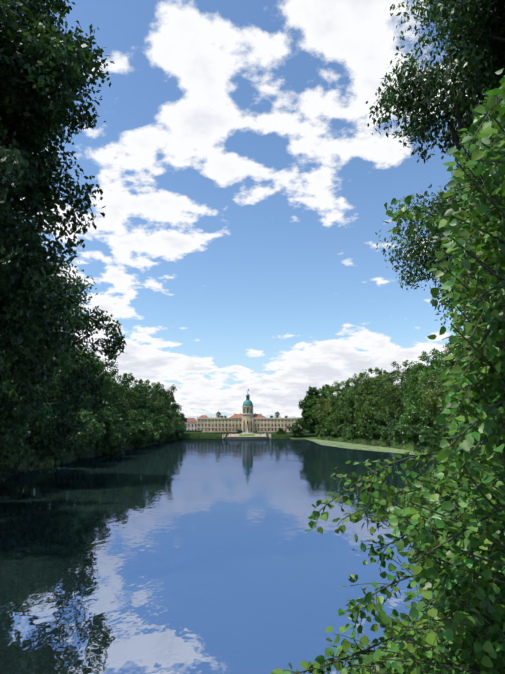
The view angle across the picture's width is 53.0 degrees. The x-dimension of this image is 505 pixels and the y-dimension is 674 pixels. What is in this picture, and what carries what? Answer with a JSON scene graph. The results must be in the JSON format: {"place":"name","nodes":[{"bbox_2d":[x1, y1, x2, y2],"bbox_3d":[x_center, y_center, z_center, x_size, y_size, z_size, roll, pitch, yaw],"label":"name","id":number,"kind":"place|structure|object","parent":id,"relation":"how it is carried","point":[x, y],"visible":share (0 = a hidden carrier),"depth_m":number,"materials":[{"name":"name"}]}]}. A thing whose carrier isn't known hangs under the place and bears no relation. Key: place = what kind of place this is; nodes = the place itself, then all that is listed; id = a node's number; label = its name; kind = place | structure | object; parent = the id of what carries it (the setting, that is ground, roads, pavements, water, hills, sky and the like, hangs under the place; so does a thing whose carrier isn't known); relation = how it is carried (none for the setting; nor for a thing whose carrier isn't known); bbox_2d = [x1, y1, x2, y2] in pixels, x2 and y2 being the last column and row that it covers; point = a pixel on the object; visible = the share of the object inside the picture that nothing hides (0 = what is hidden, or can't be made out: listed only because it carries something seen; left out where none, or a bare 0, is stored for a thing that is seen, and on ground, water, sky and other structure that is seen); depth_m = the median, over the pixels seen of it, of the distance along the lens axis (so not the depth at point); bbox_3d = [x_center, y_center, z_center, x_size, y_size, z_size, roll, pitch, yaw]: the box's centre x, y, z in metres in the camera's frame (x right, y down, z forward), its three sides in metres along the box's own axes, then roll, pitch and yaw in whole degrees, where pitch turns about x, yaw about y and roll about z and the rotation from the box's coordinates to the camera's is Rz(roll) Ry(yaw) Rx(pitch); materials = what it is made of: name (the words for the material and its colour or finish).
{"place":"outdoors","nodes":[
{"label":"outdoors","id":0,"kind":"place"},
{"bbox_2d":[1,429,438,473],"bbox_3d":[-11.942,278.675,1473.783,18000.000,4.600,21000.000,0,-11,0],"label":"ground","id":1,"kind":"structure","parent":0,"point":[269,434],"depth_m":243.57,"materials":[{"name":"green plant"}]},
{"bbox_2d":[6,382,30,452],"bbox_3d":[-23.024,7.431,38.116,11.588,12.136,11.377,6,-12,-31],"label":"shrub","id":2,"kind":"object","parent":1,"relation":"on","point":[22,414],"depth_m":39.72,"materials":[{"name":"green plant"}]},
{"bbox_2d":[0,343,39,469],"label":"shrub","id":3,"kind":"object","parent":1,"relation":"on","point":[13,433],"visible":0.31,"depth_m":27.73,"materials":[{"name":"green plant"}]},
{"bbox_2d":[11,383,50,444],"bbox_3d":[-26.624,8.546,48.310,11.424,13.745,13.927,-6,-12,27],"label":"shrub","id":4,"kind":"object","parent":1,"relation":"on","point":[33,439],"depth_m":50.51,"materials":[{"name":"green plant"}]},
{"bbox_2d":[22,387,55,455],"bbox_3d":[-27.254,11.158,58.377,11.169,12.195,9.496,0,-11,0],"label":"shrub","id":5,"kind":"object","parent":1,"relation":"on","point":[43,417],"depth_m":56.81,"materials":[{"name":"green plant"}]},
{"bbox_2d":[0,338,81,399],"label":"tree","id":6,"kind":"object","parent":1,"relation":"on","point":[55,376],"visible":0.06,"depth_m":78.75,"materials":[{"name":"green plant"}]},
{"bbox_2d":[0,0,114,451],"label":"tree","id":7,"kind":"object","parent":1,"relation":"on","point":[42,77],"visible":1,"depth_m":23.46,"materials":[{"name":"green plant"}]},
{"bbox_2d":[0,198,127,483],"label":"tree","id":8,"kind":"object","parent":1,"relation":"on","point":[67,406],"visible":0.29,"depth_m":46.99,"materials":[{"name":"green plant"}]},
{"bbox_2d":[43,398,100,456],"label":"shrub","id":9,"kind":"object","parent":1,"relation":"on","point":[93,426],"visible":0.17,"depth_m":67.39,"materials":[{"name":"green plant"}]},
{"bbox_2d":[72,398,105,455],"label":"shrub","id":10,"kind":"object","parent":1,"relation":"on","point":[101,431],"visible":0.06,"depth_m":75.98,"materials":[{"name":"green plant"}]},
{"bbox_2d":[57,345,122,414],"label":"tree","id":11,"kind":"object","parent":1,"relation":"on","point":[106,397],"visible":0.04,"depth_m":106.77,"materials":[{"name":"green plant"}]},
{"bbox_2d":[66,417,128,455],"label":"shrub","id":12,"kind":"object","parent":1,"relation":"on","point":[119,444],"visible":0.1,"depth_m":98.62,"materials":[{"name":"green plant"}]},
{"bbox_2d":[84,396,122,452],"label":"shrub","id":13,"kind":"object","parent":1,"relation":"on","point":[102,416],"visible":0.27,"depth_m":87.46,"materials":[{"name":"green plant"}]},
{"bbox_2d":[103,405,129,431],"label":"shrub","id":14,"kind":"object","parent":1,"relation":"on","point":[124,410],"visible":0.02,"depth_m":109.58,"materials":[{"name":"green plant"}]},
{"bbox_2d":[100,358,139,416],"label":"tree","id":15,"kind":"object","parent":1,"relation":"on","point":[131,403],"visible":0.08,"depth_m":135.42,"materials":[{"name":"green plant"}]},
{"bbox_2d":[105,404,141,442],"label":"shrub","id":16,"kind":"object","parent":1,"relation":"on","point":[135,429],"visible":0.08,"depth_m":118.61,"materials":[{"name":"green plant"}]},
{"bbox_2d":[109,373,157,421],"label":"tree","id":17,"kind":"object","parent":1,"relation":"on","point":[145,413],"visible":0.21,"depth_m":165.68,"materials":[{"name":"green plant"}]},
{"bbox_2d":[123,418,148,441],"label":"shrub","id":18,"kind":"object","parent":1,"relation":"on","point":[143,432],"visible":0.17,"depth_m":126.81,"materials":[{"name":"green plant"}]},
{"bbox_2d":[127,417,148,447],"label":"shrub","id":19,"kind":"object","parent":1,"relation":"on","point":[142,442],"visible":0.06,"depth_m":134.89,"materials":[{"name":"green plant"}]},
{"bbox_2d":[130,379,159,419],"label":"tree","id":20,"kind":"object","parent":1,"relation":"on","point":[153,409],"visible":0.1,"depth_m":202.44,"materials":[{"name":"green plant"}]},
{"bbox_2d":[136,417,159,447],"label":"shrub","id":21,"kind":"object","parent":1,"relation":"on","point":[151,432],"visible":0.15,"depth_m":145.96,"materials":[{"name":"green plant"}]},
{"bbox_2d":[142,417,159,446],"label":"shrub","id":22,"kind":"object","parent":1,"relation":"on","point":[156,429],"visible":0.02,"depth_m":156.30,"materials":[{"name":"green plant"}]},
{"bbox_2d":[149,415,165,443],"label":"shrub","id":23,"kind":"object","parent":1,"relation":"on","point":[162,423],"visible":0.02,"depth_m":185.74,"materials":[{"name":"green plant"}]},
{"bbox_2d":[150,417,169,445],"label":"shrub","id":24,"kind":"object","parent":1,"relation":"on","point":[161,432],"visible":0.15,"depth_m":165.24,"materials":[{"name":"green plant"}]},
{"bbox_2d":[149,382,176,419],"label":"tree","id":25,"kind":"object","parent":1,"relation":"on","point":[166,412],"visible":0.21,"depth_m":242.06,"materials":[{"name":"green plant"}]},
{"bbox_2d":[155,413,171,434],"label":"tree","id":26,"kind":"object","parent":1,"relation":"on","point":[162,418],"depth_m":206.23,"materials":[{"name":"green plant"}]},
{"bbox_2d":[151,385,176,419],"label":"tree","id":27,"kind":"object","parent":1,"relation":"on","point":[166,403],"visible":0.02,"depth_m":282.38,"materials":[{"name":"green plant"}]},
{"bbox_2d":[161,417,168,439],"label":"shrub","id":28,"kind":"object","parent":1,"relation":"on","point":[165,424],"visible":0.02,"depth_m":196.43,"materials":[{"name":"green plant"}]},
{"bbox_2d":[159,417,176,430],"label":"shrub","id":29,"kind":"object","parent":1,"relation":"on","point":[172,427],"visible":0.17,"depth_m":211.61,"materials":[{"name":"green plant"}]},
{"bbox_2d":[164,430,174,440],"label":"shrub","id":30,"kind":"object","parent":1,"relation":"on","point":[171,437],"visible":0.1,"depth_m":223.12,"materials":[{"name":"green plant"}]},
{"bbox_2d":[164,391,183,419],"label":"tree","id":31,"kind":"object","parent":1,"relation":"on","point":[173,405],"visible":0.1,"depth_m":317.82,"materials":[{"name":"green plant"}]},
{"bbox_2d":[168,426,180,438],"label":"shrub","id":32,"kind":"object","parent":1,"relation":"on","point":[177,432],"visible":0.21,"depth_m":237.23,"materials":[{"name":"green plant"}]},
{"bbox_2d":[170,423,183,440],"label":"shrub","id":33,"kind":"object","parent":1,"relation":"on","point":[181,432],"visible":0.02,"depth_m":246.33,"materials":[{"name":"green plant"}]},
{"bbox_2d":[168,416,188,429],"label":"tree","id":34,"kind":"object","parent":1,"relation":"on","point":[178,422],"visible":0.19,"depth_m":252.43,"materials":[{"name":"green plant"}]},
{"bbox_2d":[179,389,301,432],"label":"palace","id":35,"kind":"structure","parent":1,"relation":"on","point":[236,422],"depth_m":571.88,"materials":[{"name":"paint"}]},
{"bbox_2d":[222,424,271,438],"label":"garden terrace","id":36,"kind":"structure","parent":1,"relation":"on","point":[247,435],"depth_m":313.79,"materials":[{"name":"stone"}]},
{"bbox_2d":[276,428,285,434],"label":"bush","id":37,"kind":"object","parent":1,"relation":"on","point":[281,431],"visible":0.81,"depth_m":314.52,"materials":[{"name":"green plant"}]},
{"bbox_2d":[286,422,304,437],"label":"bush","id":38,"kind":"object","parent":1,"relation":"on","point":[296,429],"visible":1,"depth_m":315.83,"materials":[{"name":"green plant"}]},
{"bbox_2d":[297,386,320,432],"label":"tree","id":39,"kind":"object","parent":1,"relation":"on","point":[304,423],"visible":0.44,"depth_m":325.77,"materials":[{"name":"green plant"}]},
{"bbox_2d":[306,386,330,432],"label":"tree","id":40,"kind":"object","parent":1,"relation":"on","point":[312,410],"visible":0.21,"depth_m":316.44,"materials":[{"name":"green plant"}]},
{"bbox_2d":[315,427,323,434],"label":"shrub","id":41,"kind":"object","parent":1,"relation":"on","point":[319,430],"visible":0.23,"depth_m":300.33,"materials":[{"name":"green plant"}]},
{"bbox_2d":[320,384,333,397],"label":"tree","id":42,"kind":"object","parent":1,"relation":"on","point":[326,385],"visible":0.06,"depth_m":346.88,"materials":[{"name":"green plant"}]},
{"bbox_2d":[319,424,335,437],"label":"shrub","id":43,"kind":"object","parent":1,"relation":"on","point":[322,434],"visible":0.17,"depth_m":274.08,"materials":[{"name":"green plant"}]},
{"bbox_2d":[312,385,344,428],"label":"tree","id":44,"kind":"object","parent":1,"relation":"on","point":[322,410],"visible":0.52,"depth_m":282.15,"materials":[{"name":"green plant"}]},
{"bbox_2d":[327,425,342,437],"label":"shrub","id":45,"kind":"object","parent":1,"relation":"on","point":[332,433],"visible":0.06,"depth_m":246.15,"materials":[{"name":"green plant"}]},
{"bbox_2d":[334,424,344,437],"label":"shrub","id":46,"kind":"object","parent":1,"relation":"on","point":[337,430],"visible":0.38,"depth_m":230.81,"materials":[{"name":"green plant"}]},
{"bbox_2d":[324,379,358,431],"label":"tree","id":47,"kind":"object","parent":1,"relation":"on","point":[333,409],"visible":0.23,"depth_m":254.29,"materials":[{"name":"green plant"}]},
{"bbox_2d":[339,423,350,439],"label":"shrub","id":48,"kind":"object","parent":1,"relation":"on","point":[347,425],"visible":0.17,"depth_m":218.45,"materials":[{"name":"green plant"}]},
{"bbox_2d":[341,423,358,437],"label":"shrub","id":49,"kind":"object","parent":1,"relation":"on","point":[345,432],"visible":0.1,"depth_m":203.90,"materials":[{"name":"green plant"}]},
{"bbox_2d":[335,372,377,440],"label":"tree","id":50,"kind":"object","parent":1,"relation":"on","point":[350,406],"visible":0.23,"depth_m":221.18,"materials":[{"name":"green plant"}]},
{"bbox_2d":[346,421,371,440],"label":"shrub","id":51,"kind":"object","parent":1,"relation":"on","point":[353,432],"visible":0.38,"depth_m":191.78,"materials":[{"name":"green plant"}]},
{"bbox_2d":[362,420,379,441],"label":"shrub","id":52,"kind":"object","parent":1,"relation":"on","point":[365,436],"visible":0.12,"depth_m":176.42,"materials":[{"name":"green plant"}]},
{"bbox_2d":[359,413,387,440],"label":"shrub","id":53,"kind":"object","parent":1,"relation":"on","point":[370,431],"visible":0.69,"depth_m":164.42,"materials":[{"name":"green plant"}]},
{"bbox_2d":[347,367,401,441],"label":"tree","id":54,"kind":"object","parent":1,"relation":"on","point":[366,409],"visible":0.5,"depth_m":189.30,"materials":[{"name":"green plant"}]},
{"bbox_2d":[270,68,504,673],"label":"poplar shoots","id":55,"kind":"object","parent":1,"relation":"on","point":[459,572],"visible":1,"depth_m":3.81,"materials":[{"name":"green plant"}]},
{"bbox_2d":[377,413,399,440],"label":"shrub","id":56,"kind":"object","parent":1,"relation":"on","point":[385,432],"visible":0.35,"depth_m":150.16,"materials":[{"name":"green plant"}]},
{"bbox_2d":[379,372,399,391],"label":"tree","id":57,"kind":"object","parent":1,"relation":"on","point":[388,373],"depth_m":238.57,"materials":[{"name":"green plant"}]},
{"bbox_2d":[369,360,421,419],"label":"tree","id":58,"kind":"object","parent":1,"relation":"on","point":[392,403],"visible":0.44,"depth_m":157.95,"materials":[{"name":"green plant"}]},
{"bbox_2d":[386,421,408,444],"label":"shrub","id":59,"kind":"object","parent":1,"relation":"on","point":[395,436],"visible":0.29,"depth_m":135.72,"materials":[{"name":"green plant"}]},
{"bbox_2d":[396,416,434,447],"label":"shrub","id":60,"kind":"object","parent":1,"relation":"on","point":[410,433],"visible":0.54,"depth_m":121.87,"materials":[{"name":"green plant"}]},
{"bbox_2d":[395,348,443,426],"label":"tree","id":61,"kind":"object","parent":1,"relation":"on","point":[413,415],"visible":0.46,"depth_m":130.60,"materials":[{"name":"green plant"}]},
{"bbox_2d":[375,82,489,327],"bbox_3d":[14.411,-2.595,26.116,14.776,23.117,14.608,0,-11,0],"label":"tall tree","id":62,"kind":"object","parent":1,"relation":"on","point":[415,258],"visible":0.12,"depth_m":27.60,"materials":[{"name":"green plant"}]},
{"bbox_2d":[422,359,444,373],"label":"tree","id":63,"kind":"object","parent":1,"relation":"on","point":[433,365],"visible":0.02,"depth_m":151.70,"materials":[{"name":"green plant"}]},
{"bbox_2d":[416,343,451,415],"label":"tree","id":64,"kind":"object","parent":1,"relation":"on","point":[430,397],"visible":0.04,"depth_m":107.68,"materials":[{"name":"green plant"}]},
{"bbox_2d":[366,0,504,166],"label":"tall tree","id":65,"kind":"object","parent":1,"relation":"on","point":[479,25],"visible":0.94,"depth_m":19.41,"materials":[{"name":"green plant"}]},
{"bbox_2d":[427,425,446,444],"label":"shrub","id":66,"kind":"object","parent":1,"relation":"on","point":[435,429],"visible":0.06,"depth_m":109.08,"materials":[{"name":"green plant"}]},
{"bbox_2d":[429,335,463,424],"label":"tree","id":67,"kind":"object","parent":1,"relation":"on","point":[448,365],"visible":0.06,"depth_m":83.17,"materials":[{"name":"green plant"}]},
{"bbox_2d":[419,187,474,297],"bbox_3d":[9.155,-0.886,10.478,9.159,14.163,8.864,-10,-14,43],"label":"poplar bush","id":68,"kind":"object","parent":1,"relation":"on","point":[448,200],"visible":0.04,"depth_m":11.18,"materials":[{"name":"green plant"}]},
{"bbox_2d":[0,439,452,673],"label":"pond water","id":69,"kind":"structure","parent":0,"point":[195,556],"depth_m":18.23,"materials":[{"name":"blue liquid"}]},
{"bbox_2d":[307,439,422,454],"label":"water lilies","id":70,"kind":"object","parent":69,"relation":"on","point":[350,446],"visible":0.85,"depth_m":151.55,"materials":[{"name":"green plant"}]},
{"bbox_2d":[403,389,498,510],"bbox_3d":[6.944,2.132,9.097,6.771,8.268,7.688,0,-11,0],"label":"poplar bush","id":71,"kind":"object","parent":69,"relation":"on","point":[437,438],"visible":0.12,"depth_m":11.34,"materials":[{"name":"green plant"}]},
{"bbox_2d":[0,0,484,419],"label":"sky","id":72,"kind":"structure","parent":0,"point":[246,184],"materials":[{"name":"blue"}]}
]}

